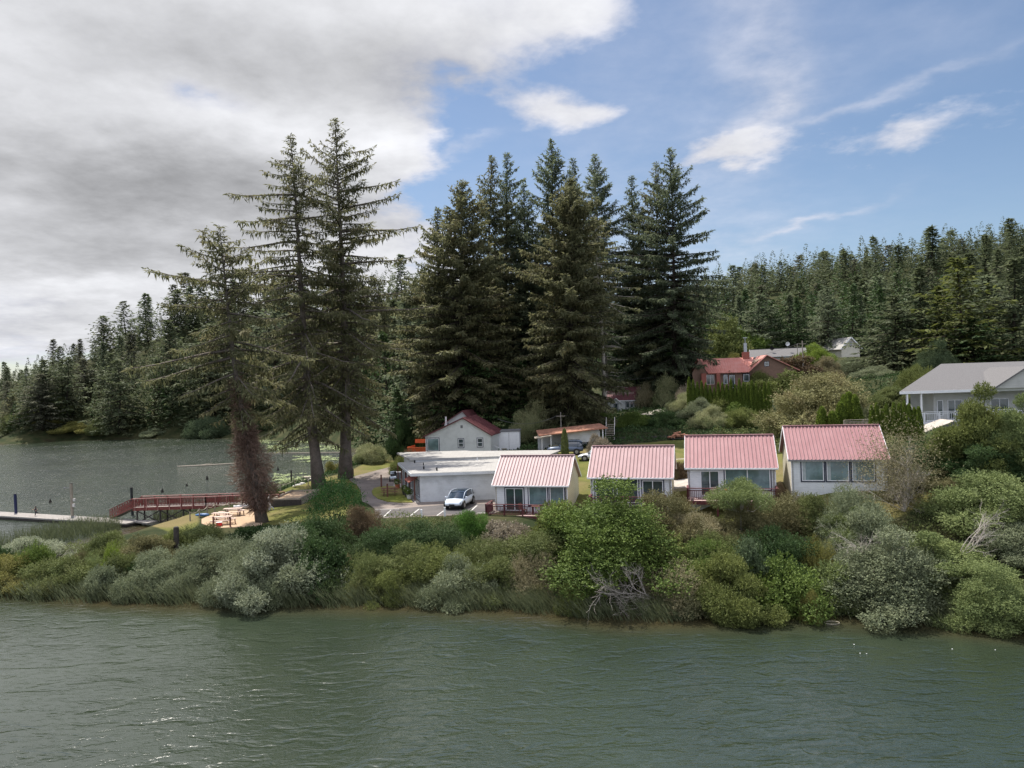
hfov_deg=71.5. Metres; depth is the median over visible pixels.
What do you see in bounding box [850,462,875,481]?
window
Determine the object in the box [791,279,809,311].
conifer tree
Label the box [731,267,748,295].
conifer tree
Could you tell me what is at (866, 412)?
shrub
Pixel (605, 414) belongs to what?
shrub
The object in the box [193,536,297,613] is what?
shrub
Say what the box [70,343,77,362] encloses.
conifer tree
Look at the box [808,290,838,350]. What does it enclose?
conifer tree
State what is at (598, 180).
spruce tree
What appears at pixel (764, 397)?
arborvitae
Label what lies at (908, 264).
hill forest
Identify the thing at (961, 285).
conifer tree
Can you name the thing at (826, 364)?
shrub
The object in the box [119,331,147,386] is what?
conifer tree
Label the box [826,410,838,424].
arborvitae
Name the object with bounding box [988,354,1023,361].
broadleaf tree
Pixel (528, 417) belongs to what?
shrub
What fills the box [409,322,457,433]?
conifer tree
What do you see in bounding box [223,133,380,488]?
spruce tree
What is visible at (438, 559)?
shrub
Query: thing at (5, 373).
conifer tree
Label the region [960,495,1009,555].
fallen branches
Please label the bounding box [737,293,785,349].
conifer tree
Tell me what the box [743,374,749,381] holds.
window
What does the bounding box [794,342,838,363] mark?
shrub
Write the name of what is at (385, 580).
shrub
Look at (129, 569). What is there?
shrub
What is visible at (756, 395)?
arborvitae
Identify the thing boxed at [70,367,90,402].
conifer tree
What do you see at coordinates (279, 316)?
conifer tree
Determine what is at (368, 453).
shrub
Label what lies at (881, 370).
shrub
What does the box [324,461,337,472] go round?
shrub
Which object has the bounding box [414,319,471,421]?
conifer tree
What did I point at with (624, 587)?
fallen branches
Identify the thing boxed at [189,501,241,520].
rope fence
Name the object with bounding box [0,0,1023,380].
sky
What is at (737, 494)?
feathery tree
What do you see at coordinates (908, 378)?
shrub
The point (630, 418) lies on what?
shrub
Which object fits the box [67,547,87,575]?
shrub
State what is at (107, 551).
shrub
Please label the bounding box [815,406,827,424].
arborvitae
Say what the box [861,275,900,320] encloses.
conifer tree
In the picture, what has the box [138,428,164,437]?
shrub
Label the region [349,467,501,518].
road
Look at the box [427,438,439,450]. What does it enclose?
window
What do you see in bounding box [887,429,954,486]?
shrub
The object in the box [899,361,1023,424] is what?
house
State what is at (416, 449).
orange deck
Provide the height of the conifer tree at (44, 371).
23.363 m
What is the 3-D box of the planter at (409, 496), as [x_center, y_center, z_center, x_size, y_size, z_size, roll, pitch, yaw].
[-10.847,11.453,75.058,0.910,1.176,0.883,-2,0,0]
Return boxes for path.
[674,458,687,491]
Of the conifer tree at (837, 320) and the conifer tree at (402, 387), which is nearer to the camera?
the conifer tree at (402, 387)
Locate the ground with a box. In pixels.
[0,254,1023,614]
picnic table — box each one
[209,512,232,519]
[210,515,233,522]
[224,507,243,515]
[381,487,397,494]
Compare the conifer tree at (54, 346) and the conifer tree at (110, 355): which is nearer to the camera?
the conifer tree at (110, 355)
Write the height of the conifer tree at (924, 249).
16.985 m
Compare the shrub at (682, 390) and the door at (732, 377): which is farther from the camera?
the door at (732, 377)
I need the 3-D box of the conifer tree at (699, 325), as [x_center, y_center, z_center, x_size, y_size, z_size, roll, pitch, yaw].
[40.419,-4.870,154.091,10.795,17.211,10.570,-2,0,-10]
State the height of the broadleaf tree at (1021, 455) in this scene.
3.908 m
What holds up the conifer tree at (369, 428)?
on the ground
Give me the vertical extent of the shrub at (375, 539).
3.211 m
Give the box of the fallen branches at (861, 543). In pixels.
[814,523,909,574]
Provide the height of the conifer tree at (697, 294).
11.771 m
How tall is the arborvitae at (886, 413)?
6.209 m
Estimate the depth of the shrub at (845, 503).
50.26 m
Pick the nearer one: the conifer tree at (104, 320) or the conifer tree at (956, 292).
the conifer tree at (956, 292)
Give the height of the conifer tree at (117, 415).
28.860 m
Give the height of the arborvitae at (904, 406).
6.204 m
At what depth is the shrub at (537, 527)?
53.43 m
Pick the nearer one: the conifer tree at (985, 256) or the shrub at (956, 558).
the shrub at (956, 558)
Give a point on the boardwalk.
(189, 505)
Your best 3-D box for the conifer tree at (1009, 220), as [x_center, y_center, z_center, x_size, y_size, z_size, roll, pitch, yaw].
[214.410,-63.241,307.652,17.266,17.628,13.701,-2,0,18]
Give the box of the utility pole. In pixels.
[801,341,805,372]
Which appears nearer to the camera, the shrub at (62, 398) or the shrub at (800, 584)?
the shrub at (800, 584)
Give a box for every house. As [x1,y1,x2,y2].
[423,409,501,451]
[607,386,639,410]
[690,337,799,392]
[749,342,805,359]
[823,337,861,357]
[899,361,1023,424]
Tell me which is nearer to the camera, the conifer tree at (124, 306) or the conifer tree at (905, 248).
the conifer tree at (905, 248)
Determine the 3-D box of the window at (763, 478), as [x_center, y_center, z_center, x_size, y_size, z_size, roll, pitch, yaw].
[19.292,7.751,58.232,3.726,1.880,0.057,-2,0,15]
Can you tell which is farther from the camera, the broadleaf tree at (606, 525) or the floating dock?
the floating dock
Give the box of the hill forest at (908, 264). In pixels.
[0,216,1023,436]
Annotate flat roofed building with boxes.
[397,450,560,501]
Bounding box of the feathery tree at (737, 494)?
[703,475,776,531]
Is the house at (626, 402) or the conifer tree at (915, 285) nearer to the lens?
the house at (626, 402)
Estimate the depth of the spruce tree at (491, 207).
132.50 m
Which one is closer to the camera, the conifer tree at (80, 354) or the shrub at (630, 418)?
the shrub at (630, 418)
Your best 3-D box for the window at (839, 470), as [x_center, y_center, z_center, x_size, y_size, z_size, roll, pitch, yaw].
[25.382,6.712,55.379,1.780,1.760,0.057,-2,0,15]
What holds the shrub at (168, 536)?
on the ground
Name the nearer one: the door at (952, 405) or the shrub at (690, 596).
the shrub at (690, 596)
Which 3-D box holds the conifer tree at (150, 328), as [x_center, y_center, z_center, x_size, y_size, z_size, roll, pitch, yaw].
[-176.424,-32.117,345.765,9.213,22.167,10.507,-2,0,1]
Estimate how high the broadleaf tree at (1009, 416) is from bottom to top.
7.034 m
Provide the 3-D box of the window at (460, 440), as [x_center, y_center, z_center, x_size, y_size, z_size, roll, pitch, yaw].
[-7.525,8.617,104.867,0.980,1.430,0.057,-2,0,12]
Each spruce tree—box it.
[121,222,316,522]
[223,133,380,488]
[261,117,439,479]
[387,180,531,438]
[387,206,488,428]
[446,155,524,423]
[468,152,537,425]
[483,183,564,412]
[500,138,613,402]
[512,175,634,443]
[547,158,614,394]
[567,216,642,416]
[576,154,638,404]
[596,176,671,386]
[603,147,738,394]
[609,161,707,388]
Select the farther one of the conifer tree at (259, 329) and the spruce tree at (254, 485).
the conifer tree at (259, 329)
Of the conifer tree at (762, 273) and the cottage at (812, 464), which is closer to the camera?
the cottage at (812, 464)
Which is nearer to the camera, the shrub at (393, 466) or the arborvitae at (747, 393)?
the shrub at (393, 466)
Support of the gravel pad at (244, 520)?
on the ground
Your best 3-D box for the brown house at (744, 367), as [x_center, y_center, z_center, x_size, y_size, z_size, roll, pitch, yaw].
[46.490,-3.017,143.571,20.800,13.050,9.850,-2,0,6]
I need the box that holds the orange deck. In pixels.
[407,439,425,451]
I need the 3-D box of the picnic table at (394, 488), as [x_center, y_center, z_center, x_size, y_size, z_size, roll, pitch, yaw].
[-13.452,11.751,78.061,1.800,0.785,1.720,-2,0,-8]
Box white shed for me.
[499,429,520,450]
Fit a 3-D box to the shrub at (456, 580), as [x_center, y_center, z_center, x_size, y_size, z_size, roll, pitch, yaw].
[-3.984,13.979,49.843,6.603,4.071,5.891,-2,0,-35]
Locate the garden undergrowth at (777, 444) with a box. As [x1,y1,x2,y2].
[710,396,1023,459]
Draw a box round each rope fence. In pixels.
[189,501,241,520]
[277,478,308,490]
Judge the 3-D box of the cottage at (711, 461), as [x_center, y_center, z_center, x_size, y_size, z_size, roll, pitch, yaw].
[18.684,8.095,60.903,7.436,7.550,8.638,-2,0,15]
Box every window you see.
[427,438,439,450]
[458,438,463,447]
[477,438,482,446]
[528,487,548,505]
[549,487,564,504]
[594,479,614,503]
[615,479,639,503]
[625,401,629,407]
[706,374,714,384]
[723,374,727,383]
[723,470,771,490]
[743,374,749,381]
[800,462,824,481]
[825,462,850,481]
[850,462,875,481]
[937,400,942,415]
[990,398,1008,412]
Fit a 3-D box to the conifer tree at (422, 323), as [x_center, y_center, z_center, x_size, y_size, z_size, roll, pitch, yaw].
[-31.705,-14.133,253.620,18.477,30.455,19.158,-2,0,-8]
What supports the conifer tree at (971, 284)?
on the ground
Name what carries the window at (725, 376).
in the brown house at (744, 367)
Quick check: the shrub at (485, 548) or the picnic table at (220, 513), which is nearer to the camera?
the shrub at (485, 548)
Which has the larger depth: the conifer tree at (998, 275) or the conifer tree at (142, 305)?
the conifer tree at (142, 305)
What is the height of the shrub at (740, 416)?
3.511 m
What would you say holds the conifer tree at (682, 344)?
on the ground
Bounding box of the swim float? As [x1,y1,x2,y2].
[264,452,339,453]
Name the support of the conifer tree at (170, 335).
on the ground
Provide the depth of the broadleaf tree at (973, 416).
52.78 m
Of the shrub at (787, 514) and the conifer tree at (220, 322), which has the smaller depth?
the shrub at (787, 514)
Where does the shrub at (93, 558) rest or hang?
on the ground
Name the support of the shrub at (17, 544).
on the ground
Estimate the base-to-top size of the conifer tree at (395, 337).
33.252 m
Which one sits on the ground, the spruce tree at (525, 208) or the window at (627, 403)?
the spruce tree at (525, 208)
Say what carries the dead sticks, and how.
on the ground
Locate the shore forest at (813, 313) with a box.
[8,263,954,431]
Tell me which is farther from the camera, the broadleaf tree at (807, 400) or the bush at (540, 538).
the broadleaf tree at (807, 400)
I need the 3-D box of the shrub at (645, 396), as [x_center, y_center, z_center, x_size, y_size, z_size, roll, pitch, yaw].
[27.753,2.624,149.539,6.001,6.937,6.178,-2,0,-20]
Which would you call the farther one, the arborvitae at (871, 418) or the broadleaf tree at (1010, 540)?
the arborvitae at (871, 418)
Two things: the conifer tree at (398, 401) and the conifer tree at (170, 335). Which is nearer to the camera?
the conifer tree at (398, 401)
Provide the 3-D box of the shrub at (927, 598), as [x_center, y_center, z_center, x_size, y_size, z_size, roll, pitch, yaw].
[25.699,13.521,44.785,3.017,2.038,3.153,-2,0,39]
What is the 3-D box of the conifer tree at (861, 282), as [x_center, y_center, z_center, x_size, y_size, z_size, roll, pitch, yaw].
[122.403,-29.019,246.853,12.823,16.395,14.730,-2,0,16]
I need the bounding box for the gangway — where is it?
[109,497,141,517]
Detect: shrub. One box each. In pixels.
[0,407,38,423]
[0,422,18,433]
[0,545,14,564]
[0,551,52,595]
[2,535,80,557]
[8,539,56,577]
[13,552,94,598]
[32,417,64,423]
[38,392,72,416]
[46,421,88,433]
[61,529,131,568]
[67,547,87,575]
[73,562,119,598]
[82,552,103,576]
[83,418,109,435]
[99,549,140,577]
[100,539,122,567]
[104,533,184,571]
[105,545,183,602]
[125,561,147,578]
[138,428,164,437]
[144,541,221,601]
[151,529,189,550]
[171,522,228,550]
[181,416,231,438]
[189,531,249,575]
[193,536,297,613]
[195,553,220,582]
[211,520,354,616]
[229,523,278,546]
[249,416,274,429]
[274,513,357,553]
[277,534,354,603]
[301,465,368,525]
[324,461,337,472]
[337,547,395,602]
[340,504,390,538]
[344,521,416,563]
[352,442,392,464]
[357,539,439,600]
[360,567,418,609]
[372,519,436,554]
[382,416,425,458]
[388,455,403,474]
[394,540,476,589]
[411,551,499,614]
[413,520,477,555]
[418,410,437,448]
[443,555,465,587]
[452,509,490,539]
[455,534,510,583]
[460,554,521,609]
[479,518,531,555]
[499,554,521,578]
[501,550,561,605]
[503,419,521,443]
[508,397,556,442]
[521,578,559,600]
[527,498,586,555]
[553,574,587,617]
[572,560,602,588]
[585,432,611,452]
[594,411,624,427]
[612,522,688,589]
[615,412,658,427]
[618,487,717,546]
[634,381,657,408]
[638,556,718,620]
[644,410,686,427]
[652,372,680,407]
[652,544,790,628]
[663,511,726,548]
[664,391,687,412]
[674,460,687,479]
[675,383,695,398]
[675,397,718,418]
[680,528,743,578]
[686,404,729,428]
[707,503,795,553]
[710,392,728,413]
[719,406,760,427]
[725,400,753,413]
[728,352,740,357]
[732,534,784,598]
[735,522,825,594]
[747,549,837,625]
[749,370,771,384]
[752,489,824,534]
[773,481,791,508]
[783,491,842,536]
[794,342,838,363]
[796,532,835,573]
[797,588,826,624]
[806,356,849,377]
[811,559,872,616]
[813,479,891,541]
[819,500,936,582]
[833,357,871,377]
[849,365,897,378]
[861,385,910,406]
[861,404,880,423]
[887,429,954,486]
[893,362,931,395]
[893,467,977,490]
[902,585,944,615]
[912,337,960,371]
[941,462,1023,487]
[945,577,975,597]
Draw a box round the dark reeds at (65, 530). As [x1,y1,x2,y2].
[0,514,122,546]
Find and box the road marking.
[375,505,489,516]
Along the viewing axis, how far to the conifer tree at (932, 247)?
290.71 m
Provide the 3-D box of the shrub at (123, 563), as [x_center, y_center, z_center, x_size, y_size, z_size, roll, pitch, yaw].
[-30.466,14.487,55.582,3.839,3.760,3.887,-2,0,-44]
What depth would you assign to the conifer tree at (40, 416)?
257.37 m
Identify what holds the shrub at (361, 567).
on the ground
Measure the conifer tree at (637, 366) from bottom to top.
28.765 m
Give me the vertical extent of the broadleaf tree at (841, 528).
3.569 m
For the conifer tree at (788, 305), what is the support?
on the ground
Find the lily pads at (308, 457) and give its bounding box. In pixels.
[260,440,339,485]
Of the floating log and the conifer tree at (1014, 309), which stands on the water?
the floating log
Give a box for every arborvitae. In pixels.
[686,377,692,405]
[691,379,695,403]
[695,381,699,399]
[699,380,703,398]
[703,382,707,401]
[708,384,711,403]
[712,387,715,403]
[716,381,720,407]
[720,382,724,412]
[724,384,728,412]
[728,378,732,406]
[733,384,737,410]
[737,379,741,403]
[741,382,745,407]
[745,384,749,407]
[749,380,753,410]
[754,382,758,415]
[758,387,763,417]
[762,381,766,414]
[766,382,771,413]
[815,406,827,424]
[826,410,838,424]
[835,401,847,425]
[842,391,856,423]
[847,394,863,423]
[868,404,874,423]
[873,403,879,423]
[879,408,886,435]
[883,403,890,441]
[890,402,897,439]
[895,402,903,439]
[900,400,908,441]
[905,403,914,440]
[910,407,918,438]
[914,406,924,442]
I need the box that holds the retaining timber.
[609,436,667,438]
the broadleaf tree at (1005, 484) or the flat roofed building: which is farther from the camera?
the flat roofed building
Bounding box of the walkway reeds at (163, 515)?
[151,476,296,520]
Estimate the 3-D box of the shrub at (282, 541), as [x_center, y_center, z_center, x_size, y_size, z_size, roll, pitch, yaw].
[-17.286,13.113,53.492,10.399,6.075,11.667,-2,0,-27]
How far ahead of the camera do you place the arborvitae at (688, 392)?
121.76 m
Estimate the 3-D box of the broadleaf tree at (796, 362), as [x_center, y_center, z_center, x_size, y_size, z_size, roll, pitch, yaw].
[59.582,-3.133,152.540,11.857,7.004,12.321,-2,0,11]
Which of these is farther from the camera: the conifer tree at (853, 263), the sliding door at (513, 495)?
the conifer tree at (853, 263)
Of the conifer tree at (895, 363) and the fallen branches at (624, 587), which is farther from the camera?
the conifer tree at (895, 363)
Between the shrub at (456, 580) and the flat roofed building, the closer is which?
the shrub at (456, 580)
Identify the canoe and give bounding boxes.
[233,504,249,508]
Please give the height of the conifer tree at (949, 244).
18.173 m
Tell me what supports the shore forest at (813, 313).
on the ground
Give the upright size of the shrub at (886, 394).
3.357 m
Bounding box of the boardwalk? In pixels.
[132,491,284,522]
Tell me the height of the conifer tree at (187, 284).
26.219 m
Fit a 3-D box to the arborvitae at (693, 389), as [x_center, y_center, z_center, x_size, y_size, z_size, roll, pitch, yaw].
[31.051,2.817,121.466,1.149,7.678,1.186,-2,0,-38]
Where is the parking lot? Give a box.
[377,503,488,517]
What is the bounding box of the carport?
[534,423,607,449]
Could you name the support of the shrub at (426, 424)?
on the ground
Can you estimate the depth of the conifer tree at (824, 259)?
335.57 m
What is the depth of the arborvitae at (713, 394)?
118.67 m
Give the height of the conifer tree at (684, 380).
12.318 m
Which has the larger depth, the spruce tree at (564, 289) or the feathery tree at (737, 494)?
the spruce tree at (564, 289)
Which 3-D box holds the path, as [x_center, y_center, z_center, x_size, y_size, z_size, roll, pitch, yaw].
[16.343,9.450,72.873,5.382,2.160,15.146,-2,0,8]
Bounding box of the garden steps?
[605,417,614,439]
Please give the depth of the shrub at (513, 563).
50.92 m
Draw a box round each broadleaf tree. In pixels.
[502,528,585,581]
[524,475,700,602]
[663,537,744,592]
[702,310,753,357]
[730,325,774,356]
[741,379,767,394]
[747,369,890,437]
[761,366,810,404]
[780,353,824,375]
[809,505,875,548]
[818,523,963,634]
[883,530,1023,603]
[908,468,1023,538]
[921,380,1023,475]
[921,425,965,469]
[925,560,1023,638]
[935,426,1023,489]
[963,518,1023,567]
[985,393,1023,460]
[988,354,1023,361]
[1010,437,1023,471]
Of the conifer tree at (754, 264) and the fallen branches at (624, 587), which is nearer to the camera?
the fallen branches at (624, 587)
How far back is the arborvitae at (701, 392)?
120.21 m
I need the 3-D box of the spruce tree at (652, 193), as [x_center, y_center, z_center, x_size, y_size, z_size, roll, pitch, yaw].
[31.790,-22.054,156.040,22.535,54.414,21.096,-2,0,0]
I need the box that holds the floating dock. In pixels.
[0,512,157,526]
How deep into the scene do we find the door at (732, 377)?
140.17 m
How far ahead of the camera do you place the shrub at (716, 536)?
48.90 m
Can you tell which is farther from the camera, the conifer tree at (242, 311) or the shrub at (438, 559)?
the conifer tree at (242, 311)
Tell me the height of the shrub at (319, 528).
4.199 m
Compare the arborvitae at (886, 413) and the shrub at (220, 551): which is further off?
the arborvitae at (886, 413)
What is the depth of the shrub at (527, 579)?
48.98 m
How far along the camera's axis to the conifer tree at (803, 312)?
213.44 m
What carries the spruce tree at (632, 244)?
on the ground
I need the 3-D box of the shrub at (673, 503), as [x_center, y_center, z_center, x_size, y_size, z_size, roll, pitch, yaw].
[11.979,10.134,54.283,8.767,4.641,8.241,-2,0,-38]
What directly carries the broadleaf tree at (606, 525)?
on the ground
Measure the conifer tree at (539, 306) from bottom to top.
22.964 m
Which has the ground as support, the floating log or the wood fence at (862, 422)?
the wood fence at (862, 422)
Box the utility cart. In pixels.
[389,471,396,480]
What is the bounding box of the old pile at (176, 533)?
[173,526,179,549]
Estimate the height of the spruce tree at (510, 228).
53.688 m
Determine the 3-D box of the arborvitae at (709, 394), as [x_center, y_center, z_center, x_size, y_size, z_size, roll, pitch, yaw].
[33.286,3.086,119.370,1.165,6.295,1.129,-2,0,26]
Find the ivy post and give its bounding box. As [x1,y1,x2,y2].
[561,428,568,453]
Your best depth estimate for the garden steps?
109.82 m
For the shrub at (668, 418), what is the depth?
117.55 m
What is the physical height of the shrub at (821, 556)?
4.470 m
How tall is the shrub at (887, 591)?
6.010 m
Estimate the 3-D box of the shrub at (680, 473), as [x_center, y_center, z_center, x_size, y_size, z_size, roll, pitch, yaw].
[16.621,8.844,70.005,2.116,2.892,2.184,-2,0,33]
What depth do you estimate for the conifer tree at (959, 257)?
276.71 m
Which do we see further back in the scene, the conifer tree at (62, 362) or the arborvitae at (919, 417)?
the conifer tree at (62, 362)
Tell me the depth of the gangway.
85.02 m
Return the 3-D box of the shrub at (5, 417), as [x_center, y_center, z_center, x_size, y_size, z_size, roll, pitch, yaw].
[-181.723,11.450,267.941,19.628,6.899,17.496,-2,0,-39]
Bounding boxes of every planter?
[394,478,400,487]
[406,488,412,498]
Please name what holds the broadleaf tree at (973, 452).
on the ground
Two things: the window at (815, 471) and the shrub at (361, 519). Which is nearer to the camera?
the window at (815, 471)
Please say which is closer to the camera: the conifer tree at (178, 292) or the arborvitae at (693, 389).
the arborvitae at (693, 389)
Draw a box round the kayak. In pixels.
[195,513,209,515]
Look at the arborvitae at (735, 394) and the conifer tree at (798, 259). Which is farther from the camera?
the conifer tree at (798, 259)
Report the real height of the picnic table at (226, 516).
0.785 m
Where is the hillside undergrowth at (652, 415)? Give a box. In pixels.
[272,370,901,492]
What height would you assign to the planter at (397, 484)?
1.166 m
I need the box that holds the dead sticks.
[59,528,1023,607]
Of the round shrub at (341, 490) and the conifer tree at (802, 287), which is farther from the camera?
the conifer tree at (802, 287)
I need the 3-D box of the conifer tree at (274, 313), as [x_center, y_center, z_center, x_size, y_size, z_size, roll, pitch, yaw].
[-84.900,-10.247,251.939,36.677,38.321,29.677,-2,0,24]
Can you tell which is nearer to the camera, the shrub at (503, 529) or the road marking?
the shrub at (503, 529)
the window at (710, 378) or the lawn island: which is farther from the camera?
the window at (710, 378)
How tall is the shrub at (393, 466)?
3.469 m
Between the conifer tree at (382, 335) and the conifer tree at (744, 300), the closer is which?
the conifer tree at (382, 335)
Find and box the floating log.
[177,463,232,466]
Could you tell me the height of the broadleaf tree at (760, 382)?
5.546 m
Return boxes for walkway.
[393,482,418,502]
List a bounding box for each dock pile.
[14,494,17,512]
[64,483,75,515]
[130,487,133,514]
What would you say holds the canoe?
on the gravel pad at (244, 520)
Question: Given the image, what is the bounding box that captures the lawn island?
[372,486,412,502]
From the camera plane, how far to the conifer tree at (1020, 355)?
121.05 m
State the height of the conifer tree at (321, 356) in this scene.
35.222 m
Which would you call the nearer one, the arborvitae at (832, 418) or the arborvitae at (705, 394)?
the arborvitae at (832, 418)
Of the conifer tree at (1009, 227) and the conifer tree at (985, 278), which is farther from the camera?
the conifer tree at (1009, 227)
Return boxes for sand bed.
[271,489,318,506]
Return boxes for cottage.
[485,454,581,518]
[587,445,676,516]
[684,434,778,516]
[779,424,889,500]
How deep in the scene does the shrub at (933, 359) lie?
123.82 m
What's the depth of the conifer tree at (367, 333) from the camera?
275.92 m
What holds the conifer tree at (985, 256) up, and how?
on the ground
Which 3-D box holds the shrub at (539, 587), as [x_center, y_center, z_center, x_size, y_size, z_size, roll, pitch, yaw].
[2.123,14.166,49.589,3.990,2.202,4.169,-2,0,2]
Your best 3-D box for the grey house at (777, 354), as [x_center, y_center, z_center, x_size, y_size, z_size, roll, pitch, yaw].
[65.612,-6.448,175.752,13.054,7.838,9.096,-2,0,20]
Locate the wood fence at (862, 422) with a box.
[843,419,890,425]
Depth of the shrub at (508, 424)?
118.66 m
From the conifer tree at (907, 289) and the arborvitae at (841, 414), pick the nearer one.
the arborvitae at (841, 414)
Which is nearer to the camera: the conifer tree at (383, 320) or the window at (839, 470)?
the window at (839, 470)
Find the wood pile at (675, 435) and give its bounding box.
[667,431,687,439]
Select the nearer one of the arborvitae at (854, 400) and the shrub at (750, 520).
the shrub at (750, 520)
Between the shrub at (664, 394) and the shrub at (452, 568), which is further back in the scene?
the shrub at (664, 394)
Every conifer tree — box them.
[0,361,9,387]
[0,367,14,391]
[0,381,14,401]
[0,389,11,416]
[0,392,25,426]
[7,359,73,418]
[10,373,72,432]
[16,368,31,392]
[34,357,94,421]
[43,339,57,368]
[43,359,82,403]
[47,346,65,375]
[65,357,102,404]
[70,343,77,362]
[70,344,87,362]
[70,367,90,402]
[74,339,87,365]
[77,358,158,435]
[81,369,101,398]
[85,324,117,356]
[87,341,116,401]
[88,315,118,350]
[99,353,123,397]
[108,301,140,343]
[114,335,134,380]
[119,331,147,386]
[129,293,165,342]
[136,320,198,410]
[144,299,157,339]
[147,357,169,399]
[155,289,197,332]
[155,340,185,400]
[160,284,188,332]
[161,323,249,417]
[162,272,200,324]
[167,339,192,389]
[184,284,204,324]
[193,278,211,322]
[195,295,218,332]
[198,287,223,320]
[198,317,235,389]
[219,327,267,429]
[232,279,254,319]
[232,303,318,409]
[242,307,268,359]
[245,304,269,364]
[260,315,290,364]
[268,322,320,390]
[279,302,291,322]
[301,320,332,383]
[331,320,373,396]
[346,257,361,303]
[351,331,408,447]
[351,367,382,446]
[353,288,382,376]
[362,304,396,389]
[366,275,388,323]
[366,305,422,384]
[371,299,400,367]
[376,388,418,439]
[377,293,430,442]
[385,254,413,300]
[402,306,428,376]
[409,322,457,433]
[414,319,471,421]
[425,349,512,423]
[482,322,532,422]
[494,360,545,424]
[519,302,557,416]
[552,337,603,423]
[599,348,632,394]
[610,293,646,387]
[611,282,686,403]
[641,342,678,386]
[657,295,721,378]
[675,348,692,398]
[689,323,709,377]
[691,282,705,301]
[712,276,735,305]
[725,265,744,306]
[728,272,753,298]
[729,312,739,332]
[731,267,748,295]
[732,295,747,328]
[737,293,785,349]
[739,289,757,331]
[750,262,766,292]
[750,284,768,321]
[751,299,806,351]
[752,284,773,306]
[753,264,775,292]
[762,305,788,347]
[770,261,787,290]
[778,303,808,347]
[780,293,806,350]
[782,300,812,334]
[784,266,798,288]
[784,297,816,350]
[785,255,821,288]
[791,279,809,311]
[796,306,815,347]
[799,285,857,348]
[807,251,835,287]
[808,283,822,322]
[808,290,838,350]
[810,251,841,286]
[813,298,855,337]
[821,261,838,287]
[827,250,863,286]
[830,283,872,355]
[835,254,862,283]
[842,293,931,372]
[844,274,866,305]
[844,318,900,367]
[846,278,871,312]
[846,292,867,328]
[848,259,862,283]
[850,293,869,355]
[856,259,882,292]
[860,236,888,272]
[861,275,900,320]
[861,288,899,355]
[861,304,886,343]
[874,245,901,272]
[884,282,924,327]
[887,270,907,308]
[888,243,910,285]
[888,267,955,368]
[898,255,1023,362]
[900,245,916,268]
[909,272,928,305]
[913,284,977,360]
[915,224,948,270]
[915,268,945,305]
[916,230,945,266]
[923,318,1019,363]
[937,230,966,263]
[941,265,973,300]
[941,275,1023,357]
[942,273,969,308]
[943,238,976,263]
[948,256,978,295]
[953,251,984,300]
[962,257,1023,360]
[962,270,980,300]
[969,273,1016,315]
[973,234,995,269]
[983,248,1012,298]
[985,266,1010,296]
[991,218,1023,255]
[997,322,1023,361]
[1001,223,1020,259]
[1006,255,1023,304]
[1012,245,1023,280]
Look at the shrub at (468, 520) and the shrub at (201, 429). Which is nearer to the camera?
the shrub at (468, 520)
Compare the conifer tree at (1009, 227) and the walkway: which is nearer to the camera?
the walkway
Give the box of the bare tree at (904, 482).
[822,404,963,524]
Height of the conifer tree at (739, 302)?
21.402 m
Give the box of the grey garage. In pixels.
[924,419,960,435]
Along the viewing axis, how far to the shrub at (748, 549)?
46.31 m
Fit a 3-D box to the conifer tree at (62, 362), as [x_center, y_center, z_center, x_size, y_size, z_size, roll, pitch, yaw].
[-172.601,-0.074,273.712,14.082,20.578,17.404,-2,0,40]
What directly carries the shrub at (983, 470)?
on the ground
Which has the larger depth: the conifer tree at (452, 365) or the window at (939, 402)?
the conifer tree at (452, 365)
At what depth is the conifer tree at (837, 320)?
212.24 m
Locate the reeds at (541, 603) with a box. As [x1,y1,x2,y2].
[0,572,1021,634]
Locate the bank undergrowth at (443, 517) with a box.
[55,475,1023,606]
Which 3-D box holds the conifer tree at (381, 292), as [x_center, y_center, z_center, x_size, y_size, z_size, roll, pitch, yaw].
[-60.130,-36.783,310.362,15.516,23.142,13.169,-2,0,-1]
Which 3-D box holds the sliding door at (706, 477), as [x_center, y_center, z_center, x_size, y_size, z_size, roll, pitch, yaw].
[16.425,8.191,59.003,1.500,2.100,0.057,-2,0,15]
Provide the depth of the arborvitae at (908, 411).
67.70 m
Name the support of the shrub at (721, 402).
on the ground
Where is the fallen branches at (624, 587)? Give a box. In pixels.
[586,561,655,615]
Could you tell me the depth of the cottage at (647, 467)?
62.15 m
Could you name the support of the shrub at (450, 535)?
on the ground
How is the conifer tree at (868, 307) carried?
on the ground
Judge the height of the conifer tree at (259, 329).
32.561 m
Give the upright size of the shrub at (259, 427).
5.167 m
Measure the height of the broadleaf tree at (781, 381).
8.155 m
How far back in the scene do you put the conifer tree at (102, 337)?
350.98 m
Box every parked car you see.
[444,488,474,508]
[547,439,582,454]
[578,450,590,460]
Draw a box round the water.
[0,438,1023,767]
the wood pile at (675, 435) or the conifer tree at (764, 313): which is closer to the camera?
the wood pile at (675, 435)
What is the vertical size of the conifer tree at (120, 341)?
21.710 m
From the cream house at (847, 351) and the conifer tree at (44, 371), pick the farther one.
the conifer tree at (44, 371)
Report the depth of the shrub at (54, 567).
55.00 m
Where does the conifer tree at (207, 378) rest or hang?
on the ground
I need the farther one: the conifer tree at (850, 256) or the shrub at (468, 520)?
the conifer tree at (850, 256)
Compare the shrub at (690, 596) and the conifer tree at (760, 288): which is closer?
the shrub at (690, 596)
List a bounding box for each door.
[504,487,524,510]
[641,480,663,503]
[700,471,718,495]
[729,375,734,387]
[947,399,961,419]
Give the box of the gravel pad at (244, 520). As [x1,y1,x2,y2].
[202,508,261,527]

